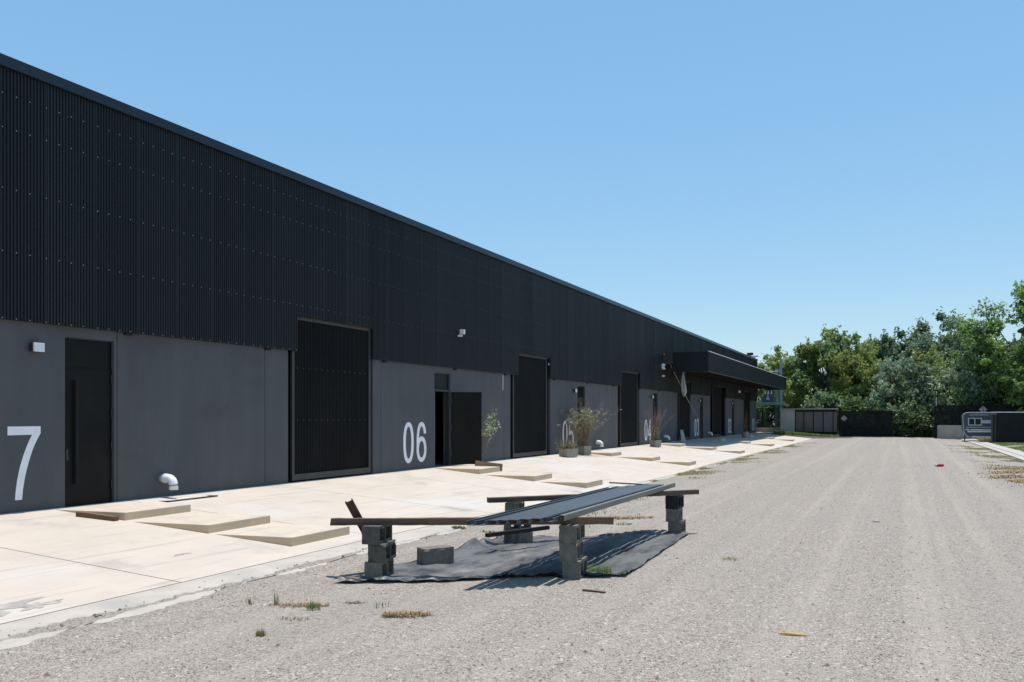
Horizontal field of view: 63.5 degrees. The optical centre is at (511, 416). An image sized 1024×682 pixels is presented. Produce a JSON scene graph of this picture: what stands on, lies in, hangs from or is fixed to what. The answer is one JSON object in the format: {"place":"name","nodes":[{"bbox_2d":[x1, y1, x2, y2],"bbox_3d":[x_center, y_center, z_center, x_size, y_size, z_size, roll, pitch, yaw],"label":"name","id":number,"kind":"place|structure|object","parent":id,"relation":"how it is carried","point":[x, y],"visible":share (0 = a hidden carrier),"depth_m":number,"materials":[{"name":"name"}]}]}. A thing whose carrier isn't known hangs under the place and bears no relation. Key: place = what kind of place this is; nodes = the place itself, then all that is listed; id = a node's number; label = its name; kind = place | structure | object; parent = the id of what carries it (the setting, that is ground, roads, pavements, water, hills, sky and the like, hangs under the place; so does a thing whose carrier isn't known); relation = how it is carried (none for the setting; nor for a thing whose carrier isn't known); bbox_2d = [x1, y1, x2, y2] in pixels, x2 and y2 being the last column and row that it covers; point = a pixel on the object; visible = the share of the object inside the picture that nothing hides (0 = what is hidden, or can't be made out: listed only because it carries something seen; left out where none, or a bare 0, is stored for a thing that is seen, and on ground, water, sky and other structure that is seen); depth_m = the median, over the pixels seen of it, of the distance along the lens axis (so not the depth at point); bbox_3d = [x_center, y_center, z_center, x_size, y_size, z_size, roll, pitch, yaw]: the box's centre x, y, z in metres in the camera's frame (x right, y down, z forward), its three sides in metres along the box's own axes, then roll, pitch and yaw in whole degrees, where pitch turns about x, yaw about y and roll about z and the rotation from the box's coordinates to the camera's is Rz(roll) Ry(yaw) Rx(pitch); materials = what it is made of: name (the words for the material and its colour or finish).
{"place":"outdoors","nodes":[
{"label":"outdoors","id":0,"kind":"place"},
{"bbox_2d":[0,435,1023,681],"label":"gravel road","id":1,"kind":"structure","parent":0,"point":[862,457],"depth_m":7.53,"materials":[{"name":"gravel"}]},
{"bbox_2d":[0,526,469,649],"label":"kerb lip","id":2,"kind":"object","parent":1,"relation":"on","point":[10,643],"visible":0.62,"depth_m":7.17,"materials":[{"name":"concrete"}]},
{"bbox_2d":[270,600,329,606],"bbox_3d":[-1.950,1.714,7.572,0.601,0.035,0.334,0,0,-2],"label":"straw clump","id":3,"kind":"object","parent":1,"relation":"on","point":[302,603],"visible":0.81,"depth_m":7.58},
{"bbox_2d":[345,498,363,532],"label":"propped channel","id":4,"kind":"object","parent":1,"relation":"on","point":[352,508],"visible":0.43,"depth_m":9.01,"materials":[{"name":"metal"}]},
{"bbox_2d":[375,606,433,617],"bbox_3d":[-0.907,1.695,7.173,0.599,0.050,0.500,0,0,-24],"label":"straw clump","id":5,"kind":"object","parent":1,"relation":"on","point":[398,613],"visible":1,"depth_m":7.13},
{"bbox_2d":[0,432,811,623],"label":"concrete apron","id":6,"kind":"object","parent":1,"relation":"on","point":[70,559],"visible":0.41,"depth_m":12.40,"materials":[{"name":"concrete"}]},
{"bbox_2d":[0,597,42,615],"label":"worn patch","id":7,"kind":"object","parent":6,"relation":"on","point":[9,606],"visible":1,"depth_m":7.15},
{"bbox_2d":[16,599,61,610],"bbox_3d":[-4.104,1.637,7.218,0.238,0.014,0.427,0,0,39],"label":"worn patch","id":8,"kind":"object","parent":6,"relation":"on","point":[35,605],"visible":1,"depth_m":7.18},
{"bbox_2d":[76,511,118,520],"bbox_3d":[-5.877,1.412,11.710,0.707,0.073,0.092,3,1,19],"label":"timber offcut","id":9,"kind":"object","parent":6,"relation":"on","point":[96,516],"visible":1,"depth_m":11.66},
{"bbox_2d":[56,502,190,520],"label":"concrete ramp","id":10,"kind":"structure","parent":6,"relation":"on","point":[125,511],"depth_m":12.27,"materials":[{"name":"concrete"}]},
{"bbox_2d":[135,513,269,532],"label":"concrete ramp","id":11,"kind":"structure","parent":6,"relation":"on","point":[208,522],"depth_m":11.55,"materials":[{"name":"concrete"}]},
{"bbox_2d":[216,524,349,545],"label":"concrete ramp","id":12,"kind":"structure","parent":6,"relation":"on","point":[290,534],"depth_m":10.96,"materials":[{"name":"concrete"}]},
{"bbox_2d":[0,53,786,513],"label":"warehouse","id":13,"kind":"structure","parent":6,"relation":"on","point":[194,311],"depth_m":16.19,"materials":[{"name":"dark corrugated steel"},{"name":"grey plaster"}]},
{"bbox_2d":[29,342,44,351],"bbox_3d":[-6.954,-1.015,12.094,0.127,0.130,0.166,0,0,25],"label":"wall lamp","id":14,"kind":"object","parent":13,"relation":"attached to","point":[36,347],"visible":1,"depth_m":12.04,"materials":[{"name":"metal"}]},
{"bbox_2d":[65,337,112,506],"bbox_3d":[-6.662,0.088,12.990,0.115,2.613,0.864,0,0,25],"label":"door","id":15,"kind":"structure","parent":13,"relation":"in","point":[88,372],"depth_m":13.00,"materials":[{"name":"black paint"}]},
{"bbox_2d":[158,473,177,489],"bbox_3d":[-5.865,1.109,14.145,0.353,0.272,0.164,0,0,25],"label":"drain elbow","id":16,"kind":"object","parent":13,"relation":"attached to","point":[171,480],"visible":1,"depth_m":14.08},
{"bbox_2d":[290,317,370,480],"bbox_3d":[-4.016,-0.368,18.555,0.055,3.480,2.825,0,0,25],"label":"sliding door","id":17,"kind":"structure","parent":13,"relation":"in","point":[330,369],"depth_m":18.46,"materials":[{"name":"metal"}]},
{"bbox_2d":[434,372,481,465],"bbox_3d":[-1.656,0.087,23.180,0.559,2.615,1.577,0,0,58],"label":"door","id":18,"kind":"structure","parent":13,"relation":"in","point":[466,407],"depth_m":23.34,"materials":[{"name":"metal"}]},
{"bbox_2d":[512,354,546,457],"bbox_3d":[0.619,-0.368,28.423,0.055,3.480,2.860,0,0,25],"label":"sliding door","id":19,"kind":"structure","parent":13,"relation":"in","point":[529,388],"depth_m":28.42,"materials":[{"name":"metal"}]},
{"bbox_2d":[577,386,583,445],"bbox_3d":[2.708,0.088,32.940,0.115,2.613,0.864,0,0,25],"label":"door","id":20,"kind":"structure","parent":13,"relation":"in","point":[580,389],"depth_m":32.92,"materials":[{"name":"black paint"}]},
{"bbox_2d":[619,371,637,446],"bbox_3d":[5.465,-0.368,38.742,0.055,3.480,2.720,0,0,25],"label":"sliding door","id":21,"kind":"structure","parent":13,"relation":"in","point":[628,392],"depth_m":38.74,"materials":[{"name":"metal"}]},
{"bbox_2d":[681,372,686,395],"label":"hanging cloth","id":22,"kind":"object","parent":13,"relation":"hanging from","point":[683,388],"visible":1,"depth_m":43.40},
{"bbox_2d":[678,380,689,439],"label":"sliding door","id":23,"kind":"structure","parent":13,"relation":"in","point":[683,404],"depth_m":48.81,"materials":[{"name":"metal"}]},
{"bbox_2d":[712,385,720,436],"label":"sliding door","id":24,"kind":"structure","parent":13,"relation":"in","point":[716,390],"depth_m":56.48,"materials":[{"name":"metal"}]},
{"bbox_2d":[743,391,749,432],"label":"sliding door","id":25,"kind":"structure","parent":13,"relation":"in","point":[746,403],"depth_m":68.91,"materials":[{"name":"metal"}]},
{"bbox_2d":[436,466,499,473],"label":"concrete ramp","id":26,"kind":"structure","parent":6,"relation":"on","point":[479,469],"depth_m":22.09,"materials":[{"name":"concrete"}]},
{"bbox_2d":[475,461,502,470],"bbox_3d":[-0.646,1.365,22.975,0.826,0.206,0.039,5,2,23],"label":"leaning board","id":27,"kind":"object","parent":6,"relation":"on","point":[482,463],"visible":0.69,"depth_m":22.96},
{"bbox_2d":[482,409,500,452],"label":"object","id":28,"kind":"object","parent":6,"relation":"on","point":[486,429],"visible":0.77,"depth_m":23.72,"materials":[{"name":"green plant"}]},
{"bbox_2d":[488,472,551,480],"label":"concrete ramp","id":29,"kind":"structure","parent":6,"relation":"on","point":[529,476],"depth_m":21.47,"materials":[{"name":"concrete"}]},
{"bbox_2d":[554,419,577,456],"bbox_3d":[1.923,0.653,29.732,0.845,1.579,1.032,0,0,43],"label":"potted plant","id":30,"kind":"object","parent":6,"relation":"on","point":[566,450],"visible":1,"depth_m":29.54,"materials":[{"name":"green plant"}]},
{"bbox_2d":[540,478,602,487],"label":"concrete ramp","id":31,"kind":"structure","parent":6,"relation":"on","point":[585,483],"depth_m":20.86,"materials":[{"name":"concrete"}]},
{"bbox_2d":[558,394,621,454],"bbox_3d":[2.774,0.162,31.589,2.973,2.550,3.133,0,0,1],"label":"potted plant","id":32,"kind":"object","parent":6,"relation":"on","point":[584,448],"visible":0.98,"depth_m":31.23,"materials":[{"name":"green plant"}]},
{"bbox_2d":[591,451,620,455],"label":"concrete ramp","id":33,"kind":"structure","parent":6,"relation":"on","point":[607,453],"depth_m":31.99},
{"bbox_2d":[619,456,659,460],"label":"concrete ramp","id":34,"kind":"structure","parent":6,"relation":"on","point":[650,458],"depth_m":31.32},
{"bbox_2d":[644,407,676,446],"bbox_3d":[6.845,0.382,39.741,1.769,2.148,1.331,0,0,-33],"label":"potted plant","id":35,"kind":"object","parent":6,"relation":"on","point":[655,442],"visible":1,"depth_m":39.74,"materials":[{"name":"green plant"}]},
{"bbox_2d":[655,460,695,465],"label":"concrete ramp","id":36,"kind":"structure","parent":6,"relation":"on","point":[684,462],"depth_m":30.89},
{"bbox_2d":[739,412,750,437],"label":"potted plant","id":37,"kind":"object","parent":6,"relation":"on","point":[744,433],"visible":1,"depth_m":59.62,"materials":[{"name":"concrete"}]},
{"bbox_2d":[0,439,813,638],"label":"kerb strip","id":38,"kind":"object","parent":1,"relation":"on","point":[117,603],"visible":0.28,"depth_m":8.13,"materials":[{"name":"grey concrete"}]},
{"bbox_2d":[333,531,687,581],"bbox_3d":[0.463,1.670,10.371,2.620,0.143,5.294,0,0,25],"label":"plastic sheet","id":39,"kind":"object","parent":1,"relation":"on","point":[539,555],"visible":0.84,"depth_m":10.04,"materials":[{"name":"plastic"}]},
{"bbox_2d":[364,559,393,580],"bbox_3d":[-1.432,1.637,8.926,0.195,0.193,0.395,0,0,11],"label":"concrete block","id":40,"kind":"object","parent":39,"relation":"on","point":[372,569],"depth_m":8.74,"materials":[{"name":"concrete"}]},
{"bbox_2d":[368,539,395,562],"bbox_3d":[-1.399,1.446,8.923,0.194,0.193,0.394,0,0,9],"label":"concrete block","id":41,"kind":"object","parent":40,"relation":"on","point":[385,552],"depth_m":8.74,"materials":[{"name":"concrete"}]},
{"bbox_2d":[362,525,391,544],"bbox_3d":[-1.454,1.256,8.924,0.196,0.193,0.395,0,0,13],"label":"concrete block","id":42,"kind":"object","parent":41,"relation":"on","point":[375,534],"depth_m":8.75,"materials":[{"name":"concrete"}]},
{"bbox_2d":[330,518,427,525],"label":"timber beam","id":43,"kind":"structure","parent":42,"relation":"on","point":[375,521],"depth_m":8.86,"materials":[{"name":"wood"}]},
{"bbox_2d":[417,545,453,564],"bbox_3d":[-0.901,1.627,9.726,0.396,0.193,0.195,0,0,-29],"label":"concrete block","id":44,"kind":"object","parent":39,"relation":"on","point":[437,554],"depth_m":9.65,"materials":[{"name":"concrete"}]},
{"bbox_2d":[485,525,549,537],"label":"short channel","id":45,"kind":"object","parent":39,"relation":"on","point":[516,531],"visible":1,"depth_m":10.76,"materials":[{"name":"brown metal"}]},
{"bbox_2d":[503,529,532,542],"bbox_3d":[0.086,1.654,11.428,0.394,0.193,0.245,0,0,-5],"label":"concrete block","id":46,"kind":"object","parent":39,"relation":"on","point":[526,537],"depth_m":11.31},
{"bbox_2d":[562,556,587,579],"bbox_3d":[0.687,1.637,8.990,0.196,0.193,0.395,0,0,17],"label":"concrete block","id":47,"kind":"object","parent":39,"relation":"on","point":[572,570],"depth_m":8.81,"materials":[{"name":"concrete"}]},
{"bbox_2d":[559,541,582,561],"bbox_3d":[0.647,1.446,8.988,0.195,0.193,0.394,0,0,15],"label":"concrete block","id":48,"kind":"object","parent":47,"relation":"on","point":[571,552],"depth_m":8.81,"materials":[{"name":"concrete"}]},
{"bbox_2d":[559,524,584,543],"bbox_3d":[0.654,1.256,8.990,0.194,0.192,0.394,0,0,19],"label":"concrete block","id":49,"kind":"object","parent":48,"relation":"on","point":[571,533],"depth_m":8.82,"materials":[{"name":"concrete"}]},
{"bbox_2d":[428,516,613,524],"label":"timber beam","id":50,"kind":"structure","parent":49,"relation":"on","point":[464,520],"depth_m":8.91,"materials":[{"name":"wood"}]},
{"bbox_2d":[467,487,611,525],"bbox_3d":[0.529,1.063,10.264,0.083,0.044,4.450,0,0,25],"label":"steel channel","id":51,"kind":"object","parent":50,"relation":"on","point":[473,522],"visible":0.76,"depth_m":9.45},
{"bbox_2d":[478,486,622,524],"bbox_3d":[0.663,1.063,10.339,0.083,0.044,4.560,0,0,25],"label":"steel channel","id":52,"kind":"object","parent":50,"relation":"on","point":[484,521],"visible":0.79,"depth_m":9.48,"materials":[{"name":"metal"}]},
{"bbox_2d":[489,485,631,524],"bbox_3d":[0.798,1.063,10.414,0.083,0.044,4.670,0,0,25],"label":"steel channel","id":53,"kind":"object","parent":50,"relation":"on","point":[493,521],"visible":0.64,"depth_m":9.59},
{"bbox_2d":[499,485,638,524],"bbox_3d":[0.918,1.063,10.473,0.083,0.044,4.760,0,0,25],"label":"steel channel","id":54,"kind":"object","parent":50,"relation":"on","point":[503,521],"visible":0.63,"depth_m":9.59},
{"bbox_2d":[509,484,644,523],"bbox_3d":[1.032,1.063,10.519,0.083,0.044,4.800,0,0,25],"label":"steel channel","id":55,"kind":"object","parent":50,"relation":"on","point":[515,520],"visible":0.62,"depth_m":9.59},
{"bbox_2d":[532,484,660,522],"bbox_3d":[1.255,1.063,10.602,0.083,0.044,4.740,0,0,25],"label":"steel channel","id":56,"kind":"object","parent":50,"relation":"on","point":[541,519],"visible":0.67,"depth_m":9.70,"materials":[{"name":"metal"}]},
{"bbox_2d":[546,484,663,521],"bbox_3d":[1.383,1.063,10.631,0.083,0.044,4.700,0,0,25],"label":"steel channel","id":57,"kind":"object","parent":50,"relation":"on","point":[554,518],"visible":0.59,"depth_m":9.36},
{"bbox_2d":[560,483,674,520],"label":"steel channel","id":58,"kind":"object","parent":50,"relation":"on","point":[583,511],"visible":1,"depth_m":10.01,"materials":[{"name":"metal"}]},
{"bbox_2d":[585,564,613,576],"bbox_3d":[0.954,1.672,9.076,0.411,0.128,0.345,0,0,25],"label":"weed tuft","id":59,"kind":"object","parent":39,"relation":"on","point":[607,570],"visible":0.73,"depth_m":9.02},
{"bbox_2d":[452,443,811,532],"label":"kerb grass","id":60,"kind":"structure","parent":1,"relation":"on","point":[690,472],"depth_m":27.07,"materials":[{"name":"plant"}]},
{"bbox_2d":[611,514,654,519],"bbox_3d":[2.046,1.736,14.359,0.959,0.060,0.557,0,0,-15],"label":"straw clump","id":61,"kind":"object","parent":1,"relation":"on","point":[628,517],"visible":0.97,"depth_m":14.31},
{"bbox_2d":[668,519,685,532],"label":"concrete block","id":62,"kind":"object","parent":1,"relation":"on","point":[679,527],"depth_m":12.23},
{"bbox_2d":[666,507,682,521],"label":"concrete block","id":63,"kind":"object","parent":62,"relation":"on","point":[674,515],"depth_m":12.22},
{"bbox_2d":[665,495,683,508],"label":"concrete block","id":64,"kind":"object","parent":63,"relation":"on","point":[674,501],"depth_m":12.23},
{"bbox_2d":[487,489,698,502],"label":"timber beam","id":65,"kind":"structure","parent":64,"relation":"on","point":[554,497],"depth_m":11.46,"materials":[{"name":"wood"}]},
{"bbox_2d":[521,484,653,523],"bbox_3d":[1.141,1.063,10.556,0.083,0.044,4.760,0,0,25],"label":"steel channel","id":66,"kind":"object","parent":65,"relation":"on","point":[527,519],"visible":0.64,"depth_m":9.59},
{"bbox_2d":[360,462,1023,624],"bbox_3d":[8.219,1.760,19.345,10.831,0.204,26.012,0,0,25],"label":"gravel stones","id":67,"kind":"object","parent":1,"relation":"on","point":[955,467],"visible":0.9,"depth_m":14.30,"materials":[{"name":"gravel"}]},
{"bbox_2d":[778,630,806,635],"bbox_3d":[2.217,1.713,6.533,0.220,0.028,0.046,0,0,17],"label":"bamboo split","id":68,"kind":"object","parent":1,"relation":"on","point":[792,633],"visible":1,"depth_m":6.52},
{"bbox_2d":[841,409,896,436],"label":"sliding gate","id":69,"kind":"structure","parent":1,"relation":"on","point":[867,424],"depth_m":69.65,"materials":[{"name":"metal"}]},
{"bbox_2d":[934,397,936,437],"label":"gate post","id":70,"kind":"object","parent":1,"relation":"on","point":[935,421],"visible":0.95,"depth_m":67.60,"materials":[{"name":"metal"}]},
{"bbox_2d":[960,439,1023,459],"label":"kerb","id":71,"kind":"structure","parent":1,"relation":"on","point":[1016,454],"depth_m":45.92,"materials":[{"name":"grey concrete"}]},
{"bbox_2d":[964,463,1023,483],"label":"roadside straw","id":72,"kind":"object","parent":1,"relation":"on","point":[1011,476],"visible":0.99,"depth_m":25.08,"materials":[{"name":"plant"}]},
{"bbox_2d":[0,0,1023,416],"label":"sky","id":73,"kind":"structure","parent":0,"point":[743,176],"materials":[{"name":"blue"}]},
{"bbox_2d":[504,525,530,529],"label":"concrete block","id":74,"kind":"object","parent":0,"point":[507,527],"depth_m":11.42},
{"bbox_2d":[505,502,524,510],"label":"concrete block","id":75,"kind":"object","parent":74,"relation":"on","point":[509,506],"depth_m":11.27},
{"bbox_2d":[773,433,819,436],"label":"grass bank","id":76,"kind":"structure","parent":0,"point":[796,435],"depth_m":70.51,"materials":[{"name":"plant"}]},
{"bbox_2d":[773,430,838,436],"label":"grass strip","id":77,"kind":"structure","parent":76,"relation":"on","point":[802,433],"depth_m":70.46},
{"bbox_2d":[938,445,1023,487],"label":"roadside grass","id":78,"kind":"structure","parent":0,"point":[1012,460],"depth_m":36.99,"materials":[{"name":"plant"}]},
{"bbox_2d":[974,438,1023,452],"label":"verge","id":79,"kind":"structure","parent":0,"point":[1013,446],"depth_m":50.61,"materials":[{"name":"plant"}]},
{"bbox_2d":[961,412,990,440],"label":"caravan","id":80,"kind":"object","parent":79,"relation":"on","point":[976,424],"visible":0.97,"depth_m":60.31,"materials":[{"name":"metal"}]},
{"bbox_2d":[968,418,981,424],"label":"window","id":81,"kind":"structure","parent":80,"relation":"in","point":[971,421],"depth_m":60.34,"materials":[{"name":"metal"}]},
{"bbox_2d":[937,405,1023,439],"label":"fence","id":82,"kind":"object","parent":79,"relation":"on","point":[949,425],"visible":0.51,"depth_m":67.11,"materials":[{"name":"metal"}]},
{"bbox_2d":[990,412,1023,442],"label":"screen panel","id":83,"kind":"object","parent":79,"relation":"on","point":[1007,427],"visible":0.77,"depth_m":56.20,"materials":[{"name":"black metal"}]},
{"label":"wood floor","id":84,"kind":"structure","parent":0,"visible":0},
{"bbox_2d":[825,338,893,410],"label":"tree","id":85,"kind":"object","parent":84,"relation":"on","point":[862,359],"visible":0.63,"depth_m":76.45,"materials":[{"name":"green plant"}]},
{"bbox_2d":[832,392,887,419],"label":"bush","id":86,"kind":"object","parent":84,"relation":"on","point":[863,405],"visible":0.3,"depth_m":73.05,"materials":[{"name":"green plant"}]},
{"bbox_2d":[863,347,935,435],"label":"bush","id":87,"kind":"object","parent":84,"relation":"on","point":[887,369],"visible":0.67,"depth_m":72.11,"materials":[{"name":"plant"}]},
{"bbox_2d":[873,326,926,403],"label":"tree","id":88,"kind":"object","parent":84,"relation":"on","point":[885,342],"visible":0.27,"depth_m":80.33,"materials":[{"name":"green plant"}]},
{"bbox_2d":[893,398,935,436],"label":"bush","id":89,"kind":"object","parent":84,"relation":"on","point":[924,415],"visible":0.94,"depth_m":70.59,"materials":[{"name":"green plant"}]},
{"bbox_2d":[892,344,953,401],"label":"tree","id":90,"kind":"object","parent":84,"relation":"on","point":[932,355],"visible":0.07,"depth_m":77.92,"materials":[{"name":"green plant"}]},
{"bbox_2d":[892,366,954,433],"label":"bush","id":91,"kind":"object","parent":84,"relation":"on","point":[914,386],"visible":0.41,"depth_m":71.88,"materials":[{"name":"green plant"}]},
{"bbox_2d":[913,359,953,398],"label":"tree","id":92,"kind":"object","parent":84,"relation":"on","point":[938,369],"visible":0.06,"depth_m":74.40,"materials":[{"name":"green plant"}]},
{"bbox_2d":[902,306,973,359],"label":"tree","id":93,"kind":"object","parent":84,"relation":"on","point":[921,337],"visible":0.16,"depth_m":83.04,"materials":[{"name":"green plant"}]},
{"bbox_2d":[916,359,990,416],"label":"bush","id":94,"kind":"object","parent":84,"relation":"on","point":[958,377],"visible":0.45,"depth_m":70.48,"materials":[{"name":"plant"}]},
{"bbox_2d":[931,382,982,421],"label":"bush","id":95,"kind":"object","parent":84,"relation":"on","point":[962,399],"visible":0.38,"depth_m":68.52,"materials":[{"name":"green plant"}]},
{"bbox_2d":[936,323,1009,380],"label":"tree","id":96,"kind":"object","parent":84,"relation":"on","point":[947,352],"visible":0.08,"depth_m":80.88,"materials":[{"name":"green plant"}]},
{"bbox_2d":[952,279,1023,411],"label":"tree","id":97,"kind":"object","parent":84,"relation":"on","point":[975,337],"visible":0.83,"depth_m":67.08,"materials":[{"name":"green plant"}]},
{"bbox_2d":[961,333,1019,384],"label":"tree","id":98,"kind":"object","parent":84,"relation":"on","point":[1013,342],"visible":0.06,"depth_m":70.89,"materials":[{"name":"green plant"}]},
{"bbox_2d":[978,368,1023,404],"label":"bush","id":99,"kind":"object","parent":84,"relation":"on","point":[989,387],"visible":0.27,"depth_m":67.58,"materials":[{"name":"green plant"}]},
{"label":"verge end","id":100,"kind":"structure","parent":0,"visible":0},
{"bbox_2d":[756,353,771,406],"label":"tree","id":101,"kind":"object","parent":100,"relation":"on","point":[761,365],"visible":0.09,"depth_m":99.79,"materials":[{"name":"green plant"}]},
{"bbox_2d":[756,408,780,431],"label":"green fence","id":102,"kind":"object","parent":100,"relation":"on","point":[762,429],"visible":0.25,"depth_m":74.67,"materials":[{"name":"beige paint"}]},
{"bbox_2d":[756,399,782,427],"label":"bush","id":103,"kind":"object","parent":100,"relation":"on","point":[767,421],"visible":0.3,"depth_m":82.68,"materials":[{"name":"green plant"}]},
{"bbox_2d":[756,358,784,427],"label":"transformer platform","id":104,"kind":"structure","parent":100,"relation":"on","point":[768,399],"depth_m":75.98,"materials":[{"name":"metal"}]},
{"bbox_2d":[758,345,787,401],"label":"tree","id":105,"kind":"object","parent":100,"relation":"on","point":[777,350],"visible":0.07,"depth_m":91.64,"materials":[{"name":"green plant"}]},
{"bbox_2d":[772,355,823,407],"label":"tree","id":106,"kind":"object","parent":100,"relation":"on","point":[813,380],"visible":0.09,"depth_m":83.63,"materials":[{"name":"green plant"}]},
{"bbox_2d":[780,408,838,434],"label":"gatehouse wall","id":107,"kind":"structure","parent":100,"relation":"on","point":[816,420],"depth_m":71.82,"materials":[{"name":"paint"}]},
{"bbox_2d":[766,324,881,407],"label":"tree","id":108,"kind":"object","parent":100,"relation":"on","point":[814,354],"visible":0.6,"depth_m":79.61,"materials":[{"name":"green plant"}]},
{"bbox_2d":[800,387,848,430],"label":"bush","id":109,"kind":"object","parent":100,"relation":"on","point":[819,399],"visible":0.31,"depth_m":73.99,"materials":[{"name":"green plant"}]},
{"bbox_2d":[812,330,875,395],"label":"tree","id":110,"kind":"object","parent":100,"relation":"on","point":[842,347],"visible":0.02,"depth_m":90.95,"materials":[{"name":"green plant"}]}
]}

